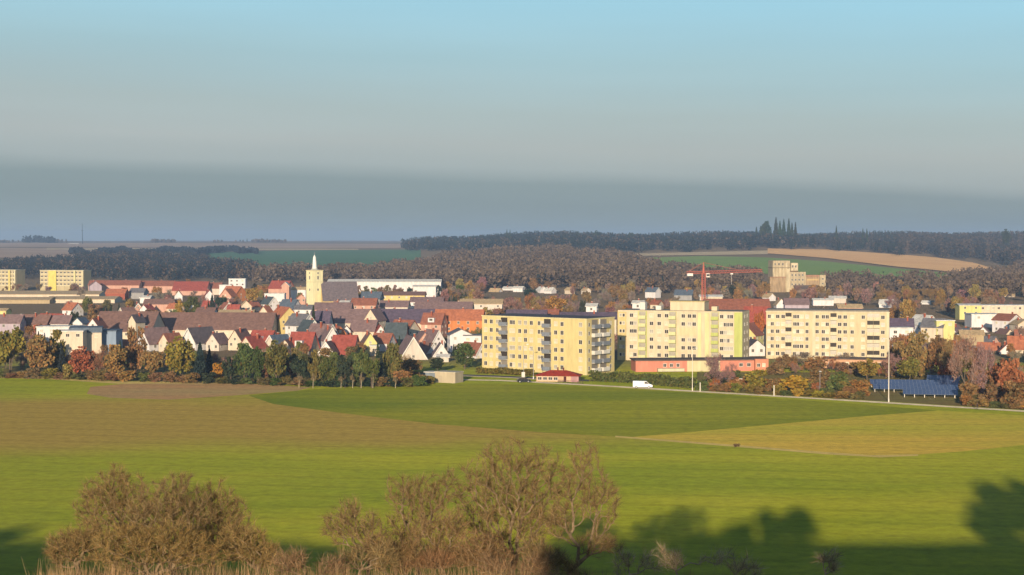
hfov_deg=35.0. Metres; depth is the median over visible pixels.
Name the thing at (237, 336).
house
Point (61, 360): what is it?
conifer
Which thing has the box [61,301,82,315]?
house
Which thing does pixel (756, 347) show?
house
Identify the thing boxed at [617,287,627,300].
broadleaf tree
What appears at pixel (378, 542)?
bare shrub
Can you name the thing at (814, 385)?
bush
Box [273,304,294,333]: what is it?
house
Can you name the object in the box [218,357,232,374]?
bare tree
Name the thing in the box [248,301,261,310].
house
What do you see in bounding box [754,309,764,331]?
broadleaf tree
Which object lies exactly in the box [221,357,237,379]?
broadleaf tree
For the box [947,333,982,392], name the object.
bare tree
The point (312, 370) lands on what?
broadleaf tree
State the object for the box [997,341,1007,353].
house
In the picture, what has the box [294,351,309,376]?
broadleaf tree
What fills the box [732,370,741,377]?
shrub
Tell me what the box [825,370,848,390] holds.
shrub
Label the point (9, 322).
house
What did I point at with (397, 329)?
house
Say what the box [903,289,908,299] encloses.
broadleaf tree
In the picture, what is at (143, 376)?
bush
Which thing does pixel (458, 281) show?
broadleaf tree
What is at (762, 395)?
farm track
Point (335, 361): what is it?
broadleaf tree
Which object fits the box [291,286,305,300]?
house
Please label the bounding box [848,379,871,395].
shrub
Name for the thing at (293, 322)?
house
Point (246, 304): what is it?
house
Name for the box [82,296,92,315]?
broadleaf tree
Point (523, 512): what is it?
bare tree
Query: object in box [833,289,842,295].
bare tree
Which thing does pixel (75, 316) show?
broadleaf tree
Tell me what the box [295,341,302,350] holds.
broadleaf tree
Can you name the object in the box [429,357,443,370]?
broadleaf tree
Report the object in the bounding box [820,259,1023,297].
wood
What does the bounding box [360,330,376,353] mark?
house
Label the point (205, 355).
broadleaf tree
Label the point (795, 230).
fir tree
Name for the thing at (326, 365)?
broadleaf tree
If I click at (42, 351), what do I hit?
broadleaf tree
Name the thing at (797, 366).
bare tree
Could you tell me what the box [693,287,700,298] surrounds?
broadleaf tree
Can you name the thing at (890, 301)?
bare tree
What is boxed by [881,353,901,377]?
bare tree
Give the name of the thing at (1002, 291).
broadleaf tree
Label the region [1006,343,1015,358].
broadleaf tree
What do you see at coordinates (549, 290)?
house
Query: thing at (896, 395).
rough grass
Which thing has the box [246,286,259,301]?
broadleaf tree
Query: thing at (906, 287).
broadleaf tree
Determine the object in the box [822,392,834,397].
bush
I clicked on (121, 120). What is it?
sky
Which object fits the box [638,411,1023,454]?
stubble field
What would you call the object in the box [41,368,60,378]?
bush
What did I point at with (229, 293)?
house
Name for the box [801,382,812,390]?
bush
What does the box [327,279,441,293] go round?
hall
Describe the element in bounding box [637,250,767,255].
pale hill field
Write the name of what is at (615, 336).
bare tree
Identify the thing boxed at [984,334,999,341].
house
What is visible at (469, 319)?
terrace
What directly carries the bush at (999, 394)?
on the rough grass at (896, 395)
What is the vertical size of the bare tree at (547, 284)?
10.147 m
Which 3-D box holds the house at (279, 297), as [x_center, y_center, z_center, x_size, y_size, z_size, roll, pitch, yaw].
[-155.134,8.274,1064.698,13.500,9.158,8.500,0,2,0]
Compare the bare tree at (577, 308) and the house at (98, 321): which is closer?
the house at (98, 321)
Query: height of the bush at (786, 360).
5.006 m
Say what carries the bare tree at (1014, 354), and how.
on the ground at (294, 474)
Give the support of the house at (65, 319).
on the ground at (294, 474)
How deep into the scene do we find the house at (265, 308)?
892.71 m
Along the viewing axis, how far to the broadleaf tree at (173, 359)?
482.83 m
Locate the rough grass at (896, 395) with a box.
[697,372,1023,409]
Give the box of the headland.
[1,376,228,383]
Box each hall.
[98,311,165,338]
[171,281,210,294]
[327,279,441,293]
[412,285,436,296]
[460,299,503,313]
[698,295,722,299]
[703,299,770,309]
[964,313,996,326]
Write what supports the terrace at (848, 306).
on the ground at (294, 474)
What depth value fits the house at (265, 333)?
627.64 m
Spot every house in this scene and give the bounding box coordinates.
[0,308,12,313]
[0,312,27,333]
[24,312,52,338]
[36,325,81,344]
[40,312,63,315]
[49,313,73,324]
[51,329,86,354]
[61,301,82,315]
[71,317,89,325]
[87,316,107,328]
[89,280,101,290]
[105,288,128,299]
[119,306,135,310]
[123,339,135,345]
[127,312,145,337]
[129,287,148,298]
[135,301,140,310]
[137,325,169,350]
[139,294,153,302]
[139,303,155,310]
[143,297,176,311]
[157,330,183,351]
[166,302,184,311]
[174,289,182,301]
[182,325,214,350]
[195,306,217,311]
[201,299,217,306]
[204,289,213,299]
[204,331,227,350]
[210,281,222,294]
[218,301,229,309]
[219,284,232,294]
[219,285,246,303]
[219,287,237,305]
[226,303,241,309]
[227,327,250,349]
[229,278,246,288]
[238,334,267,352]
[241,299,251,309]
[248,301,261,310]
[250,328,276,340]
[259,304,272,311]
[260,295,279,310]
[264,293,285,302]
[265,332,288,346]
[267,279,293,292]
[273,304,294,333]
[279,298,300,310]
[282,282,290,298]
[282,337,294,354]
[284,312,316,336]
[290,329,320,354]
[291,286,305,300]
[293,303,312,313]
[296,293,304,304]
[296,318,315,331]
[309,322,338,340]
[310,309,333,323]
[318,325,336,349]
[318,339,339,355]
[331,332,359,354]
[335,324,347,334]
[343,325,351,334]
[350,318,378,340]
[351,296,378,308]
[359,290,384,302]
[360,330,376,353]
[363,306,386,328]
[373,331,396,350]
[374,324,383,332]
[379,299,410,308]
[384,320,409,345]
[393,318,420,335]
[398,333,427,359]
[415,330,425,341]
[417,340,435,353]
[420,311,447,336]
[422,328,445,346]
[431,340,447,356]
[436,354,450,361]
[446,326,472,351]
[458,340,481,358]
[463,334,481,342]
[488,287,502,291]
[502,285,512,289]
[513,285,524,291]
[536,285,544,292]
[543,286,556,293]
[544,307,559,314]
[564,286,574,293]
[580,287,591,293]
[585,301,598,311]
[631,298,645,308]
[644,286,661,297]
[649,298,663,308]
[674,288,693,299]
[744,304,768,346]
[749,322,764,343]
[749,336,765,355]
[762,292,776,300]
[773,297,782,307]
[783,297,809,307]
[811,297,833,305]
[828,294,846,302]
[878,299,893,307]
[889,316,914,328]
[912,313,934,337]
[919,316,946,341]
[921,300,931,303]
[933,319,954,340]
[955,323,961,331]
[958,328,984,344]
[976,340,1001,350]
[980,324,989,332]
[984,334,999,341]
[991,312,1021,331]
[995,327,1012,334]
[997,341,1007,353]
[1007,334,1023,352]
[1008,317,1023,334]
[1013,329,1023,335]
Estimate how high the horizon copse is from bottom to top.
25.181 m
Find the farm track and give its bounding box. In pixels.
[463,379,1023,411]
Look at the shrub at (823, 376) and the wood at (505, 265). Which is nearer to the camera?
the shrub at (823, 376)
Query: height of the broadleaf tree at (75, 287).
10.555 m
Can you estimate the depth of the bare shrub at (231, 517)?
65.14 m
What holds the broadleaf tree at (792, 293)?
on the ground at (294, 474)
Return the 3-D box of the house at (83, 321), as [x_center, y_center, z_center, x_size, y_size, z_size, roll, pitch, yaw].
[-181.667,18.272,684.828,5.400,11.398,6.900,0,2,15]
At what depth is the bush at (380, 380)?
463.10 m
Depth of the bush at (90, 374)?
485.50 m
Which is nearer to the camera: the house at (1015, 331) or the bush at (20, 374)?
the bush at (20, 374)
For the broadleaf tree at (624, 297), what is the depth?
998.60 m
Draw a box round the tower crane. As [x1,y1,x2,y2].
[686,263,761,299]
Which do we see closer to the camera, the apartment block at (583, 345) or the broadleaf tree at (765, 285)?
the apartment block at (583, 345)
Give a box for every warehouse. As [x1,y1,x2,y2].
[0,291,104,296]
[0,297,54,303]
[49,296,121,302]
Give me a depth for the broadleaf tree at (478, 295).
1024.00 m
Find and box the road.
[422,373,591,380]
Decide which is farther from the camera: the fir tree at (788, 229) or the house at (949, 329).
the fir tree at (788, 229)
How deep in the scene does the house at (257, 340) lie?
603.32 m
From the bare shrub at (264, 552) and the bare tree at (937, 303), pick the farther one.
the bare tree at (937, 303)
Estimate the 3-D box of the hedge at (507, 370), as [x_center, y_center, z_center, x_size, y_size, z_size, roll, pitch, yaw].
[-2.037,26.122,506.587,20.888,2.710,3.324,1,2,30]
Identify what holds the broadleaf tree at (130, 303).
on the ground at (294, 474)
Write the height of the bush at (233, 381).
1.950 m
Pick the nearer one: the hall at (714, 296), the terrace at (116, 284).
the hall at (714, 296)
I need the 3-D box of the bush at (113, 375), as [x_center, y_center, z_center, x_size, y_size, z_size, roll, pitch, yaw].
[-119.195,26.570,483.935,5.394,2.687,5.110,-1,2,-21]
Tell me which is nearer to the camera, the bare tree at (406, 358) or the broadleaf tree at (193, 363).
the bare tree at (406, 358)
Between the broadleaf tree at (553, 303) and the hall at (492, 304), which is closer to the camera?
the hall at (492, 304)
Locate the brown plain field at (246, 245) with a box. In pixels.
[0,243,401,247]
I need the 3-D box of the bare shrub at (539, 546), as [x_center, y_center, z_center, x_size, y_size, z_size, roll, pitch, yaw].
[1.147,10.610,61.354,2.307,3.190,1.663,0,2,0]
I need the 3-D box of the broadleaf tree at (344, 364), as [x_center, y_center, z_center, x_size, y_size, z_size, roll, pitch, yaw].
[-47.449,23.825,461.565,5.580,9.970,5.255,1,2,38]
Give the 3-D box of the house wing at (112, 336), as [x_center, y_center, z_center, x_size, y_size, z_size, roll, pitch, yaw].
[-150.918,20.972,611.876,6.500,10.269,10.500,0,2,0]
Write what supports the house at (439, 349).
on the ground at (294, 474)
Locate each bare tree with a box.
[11,284,21,290]
[15,354,27,369]
[21,283,28,290]
[64,354,70,362]
[77,288,86,295]
[89,349,107,371]
[151,291,163,298]
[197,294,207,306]
[212,351,220,363]
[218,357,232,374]
[377,467,464,574]
[400,354,411,369]
[450,433,572,574]
[461,287,475,297]
[476,283,485,291]
[508,299,523,309]
[528,305,540,309]
[534,298,546,306]
[540,436,627,570]
[543,281,552,286]
[571,302,580,311]
[579,281,586,288]
[597,288,610,299]
[598,291,612,301]
[614,302,623,308]
[614,334,617,348]
[628,291,636,302]
[704,353,723,383]
[721,364,736,382]
[738,282,744,292]
[743,288,753,296]
[790,352,816,364]
[790,363,800,371]
[794,284,802,294]
[800,363,809,369]
[827,357,834,369]
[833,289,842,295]
[834,352,854,357]
[873,292,886,304]
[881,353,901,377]
[883,288,891,298]
[884,296,894,307]
[907,289,920,303]
[919,288,933,300]
[929,288,938,302]
[933,299,943,308]
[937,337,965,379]
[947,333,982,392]
[963,297,978,302]
[971,342,996,393]
[979,296,996,303]
[1008,350,1021,359]
[1015,325,1023,335]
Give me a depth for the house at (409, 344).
568.92 m
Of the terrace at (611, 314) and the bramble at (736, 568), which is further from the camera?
the terrace at (611, 314)
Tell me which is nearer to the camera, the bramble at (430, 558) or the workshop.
the bramble at (430, 558)
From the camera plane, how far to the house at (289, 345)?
593.51 m
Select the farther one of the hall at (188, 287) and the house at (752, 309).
the hall at (188, 287)
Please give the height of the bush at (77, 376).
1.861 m
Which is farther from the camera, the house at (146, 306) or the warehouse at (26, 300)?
the warehouse at (26, 300)
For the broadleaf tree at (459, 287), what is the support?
on the ground at (294, 474)
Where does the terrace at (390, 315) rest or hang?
on the ground at (294, 474)
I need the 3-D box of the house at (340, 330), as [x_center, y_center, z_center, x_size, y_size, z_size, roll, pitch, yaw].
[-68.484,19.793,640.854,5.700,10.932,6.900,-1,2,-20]
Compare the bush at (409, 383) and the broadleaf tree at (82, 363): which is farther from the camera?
the broadleaf tree at (82, 363)
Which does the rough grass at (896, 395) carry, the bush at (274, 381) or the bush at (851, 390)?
the bush at (851, 390)
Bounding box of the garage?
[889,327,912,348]
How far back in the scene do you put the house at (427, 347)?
601.71 m
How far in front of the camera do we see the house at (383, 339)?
613.89 m
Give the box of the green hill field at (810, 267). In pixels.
[654,256,948,280]
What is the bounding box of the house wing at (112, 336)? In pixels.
[102,329,122,351]
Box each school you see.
[382,291,426,299]
[954,303,982,319]
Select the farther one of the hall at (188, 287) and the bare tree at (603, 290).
the hall at (188, 287)
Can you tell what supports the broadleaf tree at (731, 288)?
on the ground at (294, 474)
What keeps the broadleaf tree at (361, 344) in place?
on the ground at (294, 474)
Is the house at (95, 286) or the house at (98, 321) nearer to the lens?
the house at (98, 321)
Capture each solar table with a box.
[870,379,959,384]
[873,384,958,391]
[903,389,957,397]
[927,375,959,379]
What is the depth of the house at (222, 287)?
1210.37 m
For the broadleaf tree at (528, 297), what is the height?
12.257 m
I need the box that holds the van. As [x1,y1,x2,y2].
[633,381,652,387]
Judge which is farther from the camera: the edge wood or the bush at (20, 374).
the edge wood
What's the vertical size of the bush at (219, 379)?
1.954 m
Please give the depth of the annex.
588.90 m
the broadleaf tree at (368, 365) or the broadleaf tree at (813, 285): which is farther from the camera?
the broadleaf tree at (813, 285)
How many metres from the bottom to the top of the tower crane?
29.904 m
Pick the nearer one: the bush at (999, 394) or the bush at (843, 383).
the bush at (999, 394)
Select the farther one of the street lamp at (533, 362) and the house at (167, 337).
the house at (167, 337)
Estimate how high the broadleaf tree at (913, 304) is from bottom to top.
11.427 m
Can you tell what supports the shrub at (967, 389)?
on the rough grass at (896, 395)
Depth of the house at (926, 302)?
1059.66 m
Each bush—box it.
[0,368,4,377]
[4,372,20,377]
[16,371,30,377]
[23,367,40,378]
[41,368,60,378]
[53,372,68,379]
[70,374,86,379]
[84,369,98,379]
[87,307,97,320]
[88,304,100,316]
[91,371,107,380]
[104,372,118,380]
[116,370,135,381]
[138,372,150,381]
[147,372,161,381]
[162,371,176,382]
[175,375,185,382]
[183,372,200,382]
[202,372,215,383]
[215,377,229,383]
[228,378,241,384]
[236,377,251,383]
[256,377,269,384]
[269,377,284,385]
[277,375,292,384]
[290,377,304,385]
[304,380,319,386]
[319,347,333,357]
[320,379,335,386]
[334,375,347,386]
[344,346,359,358]
[347,378,359,386]
[362,380,374,386]
[374,376,389,386]
[384,378,402,385]
[401,377,413,386]
[412,374,427,385]
[493,308,504,313]
[695,380,708,390]
[709,377,719,386]
[710,384,720,390]
[718,384,730,391]
[731,383,742,392]
[738,377,747,385]
[744,384,756,392]
[754,386,766,394]
[767,361,784,374]
[772,385,781,394]
[779,390,791,395]
[781,354,797,368]
[791,388,803,396]
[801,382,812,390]
[802,388,818,395]
[805,356,827,370]
[810,390,823,397]
[811,382,820,388]
[819,387,827,395]
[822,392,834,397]
[833,391,850,398]
[835,362,850,372]
[837,381,848,390]
[842,386,856,395]
[849,393,862,399]
[850,362,859,374]
[854,391,865,399]
[881,361,897,376]
[960,395,972,405]
[966,399,981,406]
[973,398,989,406]
[989,401,1001,407]
[996,392,1003,397]
[1001,403,1009,408]
[1009,403,1023,408]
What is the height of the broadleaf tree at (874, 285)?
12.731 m
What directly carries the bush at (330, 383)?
on the ground at (294, 474)
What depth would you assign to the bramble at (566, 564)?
59.27 m
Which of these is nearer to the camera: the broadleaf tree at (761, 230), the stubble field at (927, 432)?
the stubble field at (927, 432)
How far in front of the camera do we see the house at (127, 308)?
873.64 m
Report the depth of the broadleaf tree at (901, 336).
576.65 m
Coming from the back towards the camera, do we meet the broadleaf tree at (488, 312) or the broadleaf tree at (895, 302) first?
the broadleaf tree at (895, 302)
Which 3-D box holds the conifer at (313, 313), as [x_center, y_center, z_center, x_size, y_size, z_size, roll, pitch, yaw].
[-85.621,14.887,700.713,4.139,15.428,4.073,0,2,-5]
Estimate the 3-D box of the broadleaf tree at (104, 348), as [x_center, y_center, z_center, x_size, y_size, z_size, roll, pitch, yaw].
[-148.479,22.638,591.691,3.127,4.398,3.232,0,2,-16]
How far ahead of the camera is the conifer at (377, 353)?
576.28 m
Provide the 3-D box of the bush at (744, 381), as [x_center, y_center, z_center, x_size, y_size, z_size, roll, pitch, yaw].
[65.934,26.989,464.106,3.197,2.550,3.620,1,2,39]
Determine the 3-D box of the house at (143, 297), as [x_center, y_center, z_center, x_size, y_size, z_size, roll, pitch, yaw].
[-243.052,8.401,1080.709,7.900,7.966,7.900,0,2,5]
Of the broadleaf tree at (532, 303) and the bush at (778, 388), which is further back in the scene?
the broadleaf tree at (532, 303)
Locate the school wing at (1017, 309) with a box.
[981,304,1023,318]
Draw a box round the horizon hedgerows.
[0,238,286,242]
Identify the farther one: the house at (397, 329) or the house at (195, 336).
the house at (397, 329)
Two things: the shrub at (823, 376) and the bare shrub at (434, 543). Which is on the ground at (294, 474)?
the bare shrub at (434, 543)
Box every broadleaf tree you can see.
[0,326,26,372]
[24,334,56,371]
[25,325,33,337]
[49,329,65,367]
[52,349,64,371]
[68,346,98,376]
[70,283,79,290]
[70,311,81,324]
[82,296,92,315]
[100,344,108,353]
[102,299,112,310]
[103,344,126,373]
[123,325,147,375]
[125,300,133,306]
[139,348,164,372]
[152,285,161,296]
[163,335,194,375]
[175,300,182,311]
[181,296,200,311]
[191,351,196,366]
[200,350,211,372]
[215,297,226,305]
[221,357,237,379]
[232,343,253,377]
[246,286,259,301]
[251,346,264,381]
[261,285,267,291]
[262,354,268,377]
[264,339,289,377]
[287,353,294,377]
[288,358,296,377]
[289,356,308,378]
[291,348,301,355]
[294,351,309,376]
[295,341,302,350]
[300,342,308,353]
[307,349,320,380]
[316,356,337,386]
[328,356,339,374]
[330,352,338,358]
[336,354,352,387]
[351,348,370,386]
[357,342,365,351]
[363,358,379,387]
[382,342,401,377]
[383,285,391,290]
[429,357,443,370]
[436,285,441,295]
[441,289,448,300]
[444,281,451,288]
[450,286,457,296]
[453,343,475,368]
[455,279,463,284]
[456,285,464,297]
[466,284,474,293]
[468,289,475,298]
[472,289,483,298]
[476,277,486,290]
[483,307,493,314]
[503,297,511,309]
[523,288,537,295]
[524,293,533,308]
[528,278,538,289]
[530,296,538,307]
[545,296,567,311]
[563,306,572,311]
[564,298,571,307]
[571,294,577,301]
[578,301,585,311]
[581,290,591,302]
[594,281,600,289]
[604,301,615,307]
[605,306,614,311]
[608,283,620,300]
[616,304,627,324]
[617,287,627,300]
[619,294,628,301]
[626,281,635,292]
[663,299,669,307]
[692,279,700,287]
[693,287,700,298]
[706,287,714,294]
[712,290,719,294]
[713,283,720,290]
[720,288,731,298]
[726,285,738,298]
[733,287,743,298]
[745,369,766,387]
[750,286,756,297]
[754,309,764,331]
[755,285,764,296]
[759,224,765,244]
[759,281,770,292]
[760,221,771,236]
[789,288,796,297]
[803,287,816,301]
[807,284,817,297]
[816,285,824,297]
[825,289,831,297]
[843,280,851,298]
[852,286,861,301]
[856,358,880,379]
[860,288,872,304]
[873,281,878,291]
[889,306,899,317]
[889,335,900,357]
[891,298,901,311]
[892,340,905,357]
[895,333,908,343]
[895,356,921,379]
[899,299,914,317]
[901,285,910,296]
[901,330,929,377]
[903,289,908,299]
[910,299,917,313]
[925,338,944,374]
[930,335,946,343]
[934,287,946,303]
[934,354,955,374]
[943,283,954,295]
[945,297,952,312]
[950,296,961,313]
[954,335,962,341]
[956,289,967,297]
[963,351,980,370]
[965,369,982,394]
[967,284,981,300]
[983,289,998,303]
[984,362,1000,383]
[990,358,1023,394]
[998,287,1007,298]
[998,296,1004,303]
[1002,229,1011,243]
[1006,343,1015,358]
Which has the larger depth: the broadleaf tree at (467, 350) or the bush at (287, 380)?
the broadleaf tree at (467, 350)
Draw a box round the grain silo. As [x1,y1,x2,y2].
[768,260,825,291]
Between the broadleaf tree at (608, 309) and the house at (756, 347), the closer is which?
the house at (756, 347)
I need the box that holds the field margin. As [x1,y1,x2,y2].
[615,436,917,456]
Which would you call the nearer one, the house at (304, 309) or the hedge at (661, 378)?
the hedge at (661, 378)
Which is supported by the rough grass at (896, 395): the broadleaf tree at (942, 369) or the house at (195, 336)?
the broadleaf tree at (942, 369)
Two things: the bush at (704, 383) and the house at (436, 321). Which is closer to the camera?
the bush at (704, 383)
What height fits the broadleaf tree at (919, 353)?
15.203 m
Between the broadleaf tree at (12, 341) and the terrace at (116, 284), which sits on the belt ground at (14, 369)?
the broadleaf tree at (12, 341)
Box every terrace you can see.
[88,280,142,290]
[142,280,173,292]
[160,310,277,338]
[218,308,255,311]
[314,301,353,310]
[316,307,369,327]
[381,307,434,330]
[410,295,444,308]
[414,300,473,308]
[435,307,484,332]
[506,308,547,313]
[559,310,617,333]
[835,302,862,308]
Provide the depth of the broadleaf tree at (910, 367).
480.32 m
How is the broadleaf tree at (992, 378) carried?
on the rough grass at (896, 395)
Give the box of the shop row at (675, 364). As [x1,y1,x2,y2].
[630,357,768,371]
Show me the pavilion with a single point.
(557, 375)
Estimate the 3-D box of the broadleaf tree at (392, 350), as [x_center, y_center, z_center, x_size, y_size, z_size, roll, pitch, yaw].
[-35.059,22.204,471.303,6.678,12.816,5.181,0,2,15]
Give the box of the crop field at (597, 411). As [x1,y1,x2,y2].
[249,384,936,436]
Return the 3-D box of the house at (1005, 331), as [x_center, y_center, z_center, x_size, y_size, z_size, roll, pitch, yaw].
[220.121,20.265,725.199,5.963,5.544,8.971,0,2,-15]
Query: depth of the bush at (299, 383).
465.59 m
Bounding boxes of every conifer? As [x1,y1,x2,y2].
[57,342,64,371]
[193,342,206,380]
[205,347,214,372]
[209,295,214,306]
[312,304,315,320]
[375,340,379,357]
[378,351,385,386]
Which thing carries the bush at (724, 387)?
on the ground at (294, 474)
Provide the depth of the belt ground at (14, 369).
506.91 m
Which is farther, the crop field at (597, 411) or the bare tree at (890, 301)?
the bare tree at (890, 301)
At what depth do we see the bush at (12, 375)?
493.72 m
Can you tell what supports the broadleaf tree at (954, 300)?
on the ground at (294, 474)
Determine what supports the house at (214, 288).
on the ground at (294, 474)
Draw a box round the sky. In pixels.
[0,0,1023,240]
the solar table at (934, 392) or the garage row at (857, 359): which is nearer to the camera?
the solar table at (934, 392)
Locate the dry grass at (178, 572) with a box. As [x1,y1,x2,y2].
[22,553,774,574]
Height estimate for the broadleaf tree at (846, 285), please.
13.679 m
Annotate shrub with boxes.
[41,512,114,574]
[62,363,76,379]
[69,460,158,574]
[90,515,229,574]
[117,470,221,574]
[180,476,258,574]
[210,363,223,381]
[213,518,286,574]
[314,495,393,574]
[359,529,430,574]
[391,370,412,382]
[400,358,422,375]
[410,502,475,574]
[426,376,434,383]
[448,525,519,574]
[514,530,567,574]
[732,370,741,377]
[767,378,786,390]
[779,375,808,392]
[807,367,830,388]
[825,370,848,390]
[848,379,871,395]
[957,383,977,402]
[978,383,999,402]
[1000,380,1023,407]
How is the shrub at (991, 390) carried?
on the rough grass at (896, 395)
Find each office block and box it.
[0,269,24,290]
[40,270,90,290]
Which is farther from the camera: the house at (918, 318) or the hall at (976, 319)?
the hall at (976, 319)
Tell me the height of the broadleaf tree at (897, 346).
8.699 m
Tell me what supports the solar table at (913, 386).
on the rough grass at (896, 395)
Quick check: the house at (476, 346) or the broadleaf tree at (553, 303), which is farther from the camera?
the broadleaf tree at (553, 303)
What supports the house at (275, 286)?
on the ground at (294, 474)
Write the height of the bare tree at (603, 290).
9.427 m
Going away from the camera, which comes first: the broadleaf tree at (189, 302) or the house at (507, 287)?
the broadleaf tree at (189, 302)
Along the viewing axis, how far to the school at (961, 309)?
856.30 m
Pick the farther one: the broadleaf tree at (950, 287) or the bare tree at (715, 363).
the broadleaf tree at (950, 287)
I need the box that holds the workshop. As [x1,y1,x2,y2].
[69,326,102,352]
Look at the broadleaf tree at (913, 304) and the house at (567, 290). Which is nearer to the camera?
the broadleaf tree at (913, 304)
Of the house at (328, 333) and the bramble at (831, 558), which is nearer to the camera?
the bramble at (831, 558)
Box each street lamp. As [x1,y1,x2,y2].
[528,348,533,378]
[692,348,693,390]
[882,338,888,401]
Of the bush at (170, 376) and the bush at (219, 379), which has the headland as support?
the bush at (170, 376)
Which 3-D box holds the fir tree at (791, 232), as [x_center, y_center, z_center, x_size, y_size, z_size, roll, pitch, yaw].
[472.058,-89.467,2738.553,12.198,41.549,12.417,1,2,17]
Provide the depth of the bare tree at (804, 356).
535.67 m
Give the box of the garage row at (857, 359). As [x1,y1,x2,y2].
[823,356,901,369]
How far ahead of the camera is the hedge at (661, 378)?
471.28 m
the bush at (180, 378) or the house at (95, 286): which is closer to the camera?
the bush at (180, 378)
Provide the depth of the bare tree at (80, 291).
1125.46 m
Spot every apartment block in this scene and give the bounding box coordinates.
[481,313,614,374]
[617,300,748,359]
[766,308,889,358]
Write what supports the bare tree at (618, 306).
on the ground at (294, 474)
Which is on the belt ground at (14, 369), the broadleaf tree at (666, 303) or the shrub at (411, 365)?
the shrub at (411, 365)
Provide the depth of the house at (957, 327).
741.80 m
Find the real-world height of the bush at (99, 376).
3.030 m
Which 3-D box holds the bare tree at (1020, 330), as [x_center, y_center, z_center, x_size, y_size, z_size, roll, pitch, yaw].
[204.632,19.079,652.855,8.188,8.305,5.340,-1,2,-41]
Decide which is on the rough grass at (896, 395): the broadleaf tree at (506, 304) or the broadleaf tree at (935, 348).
the broadleaf tree at (935, 348)
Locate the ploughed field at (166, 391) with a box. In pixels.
[87,383,310,399]
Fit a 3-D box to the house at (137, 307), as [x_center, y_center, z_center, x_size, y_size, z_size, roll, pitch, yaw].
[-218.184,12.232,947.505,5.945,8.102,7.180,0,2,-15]
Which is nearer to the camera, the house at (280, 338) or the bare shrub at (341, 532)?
the bare shrub at (341, 532)
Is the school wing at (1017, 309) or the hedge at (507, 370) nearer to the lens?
the hedge at (507, 370)
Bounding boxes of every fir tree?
[773,218,777,244]
[777,222,781,239]
[782,219,785,235]
[786,219,790,244]
[790,223,794,244]
[794,222,796,235]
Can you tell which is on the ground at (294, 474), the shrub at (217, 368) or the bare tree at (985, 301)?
the bare tree at (985, 301)
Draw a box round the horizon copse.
[22,235,55,242]
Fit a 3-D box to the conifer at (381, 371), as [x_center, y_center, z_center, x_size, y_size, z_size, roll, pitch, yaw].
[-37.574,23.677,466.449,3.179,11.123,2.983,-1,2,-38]
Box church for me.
[306,252,358,304]
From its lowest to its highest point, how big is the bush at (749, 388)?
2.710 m
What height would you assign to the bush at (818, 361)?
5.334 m
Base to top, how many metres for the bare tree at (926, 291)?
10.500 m
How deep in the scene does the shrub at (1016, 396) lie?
402.70 m
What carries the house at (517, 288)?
on the ground at (294, 474)
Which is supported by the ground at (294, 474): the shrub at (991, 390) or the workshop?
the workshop
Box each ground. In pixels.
[0,240,1023,574]
[0,366,424,386]
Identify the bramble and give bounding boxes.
[268,542,352,574]
[331,539,403,574]
[386,545,458,574]
[473,548,564,574]
[545,548,594,574]
[608,546,670,574]
[651,536,734,574]
[724,545,768,574]
[811,544,847,574]
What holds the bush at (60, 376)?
on the headland
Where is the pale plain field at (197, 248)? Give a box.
[47,248,357,249]
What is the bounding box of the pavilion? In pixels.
[535,367,582,381]
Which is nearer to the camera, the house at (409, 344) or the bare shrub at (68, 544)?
the bare shrub at (68, 544)
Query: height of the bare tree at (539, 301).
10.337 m
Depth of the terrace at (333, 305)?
798.41 m
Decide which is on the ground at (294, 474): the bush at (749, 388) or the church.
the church
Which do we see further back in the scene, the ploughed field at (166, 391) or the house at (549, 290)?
the house at (549, 290)
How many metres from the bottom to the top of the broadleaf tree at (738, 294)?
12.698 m
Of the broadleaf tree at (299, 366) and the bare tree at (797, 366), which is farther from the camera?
the bare tree at (797, 366)
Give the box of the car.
[517,377,530,382]
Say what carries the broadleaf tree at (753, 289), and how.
on the ground at (294, 474)
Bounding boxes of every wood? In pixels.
[0,248,258,280]
[230,261,436,282]
[325,241,665,288]
[400,230,772,252]
[574,254,764,291]
[766,230,1023,264]
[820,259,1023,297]
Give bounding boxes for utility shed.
[424,370,463,382]
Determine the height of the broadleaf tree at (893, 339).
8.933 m
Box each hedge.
[68,245,258,254]
[476,367,534,375]
[588,370,696,387]
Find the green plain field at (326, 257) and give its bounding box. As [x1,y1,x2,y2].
[182,249,420,268]
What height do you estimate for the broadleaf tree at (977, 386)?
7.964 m
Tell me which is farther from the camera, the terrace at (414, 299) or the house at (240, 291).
the house at (240, 291)
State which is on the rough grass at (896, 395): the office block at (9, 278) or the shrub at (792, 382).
the shrub at (792, 382)
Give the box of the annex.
[369,345,379,355]
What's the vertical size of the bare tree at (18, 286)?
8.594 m
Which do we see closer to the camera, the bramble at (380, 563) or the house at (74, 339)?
the bramble at (380, 563)
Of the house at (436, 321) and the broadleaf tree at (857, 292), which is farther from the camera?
the broadleaf tree at (857, 292)

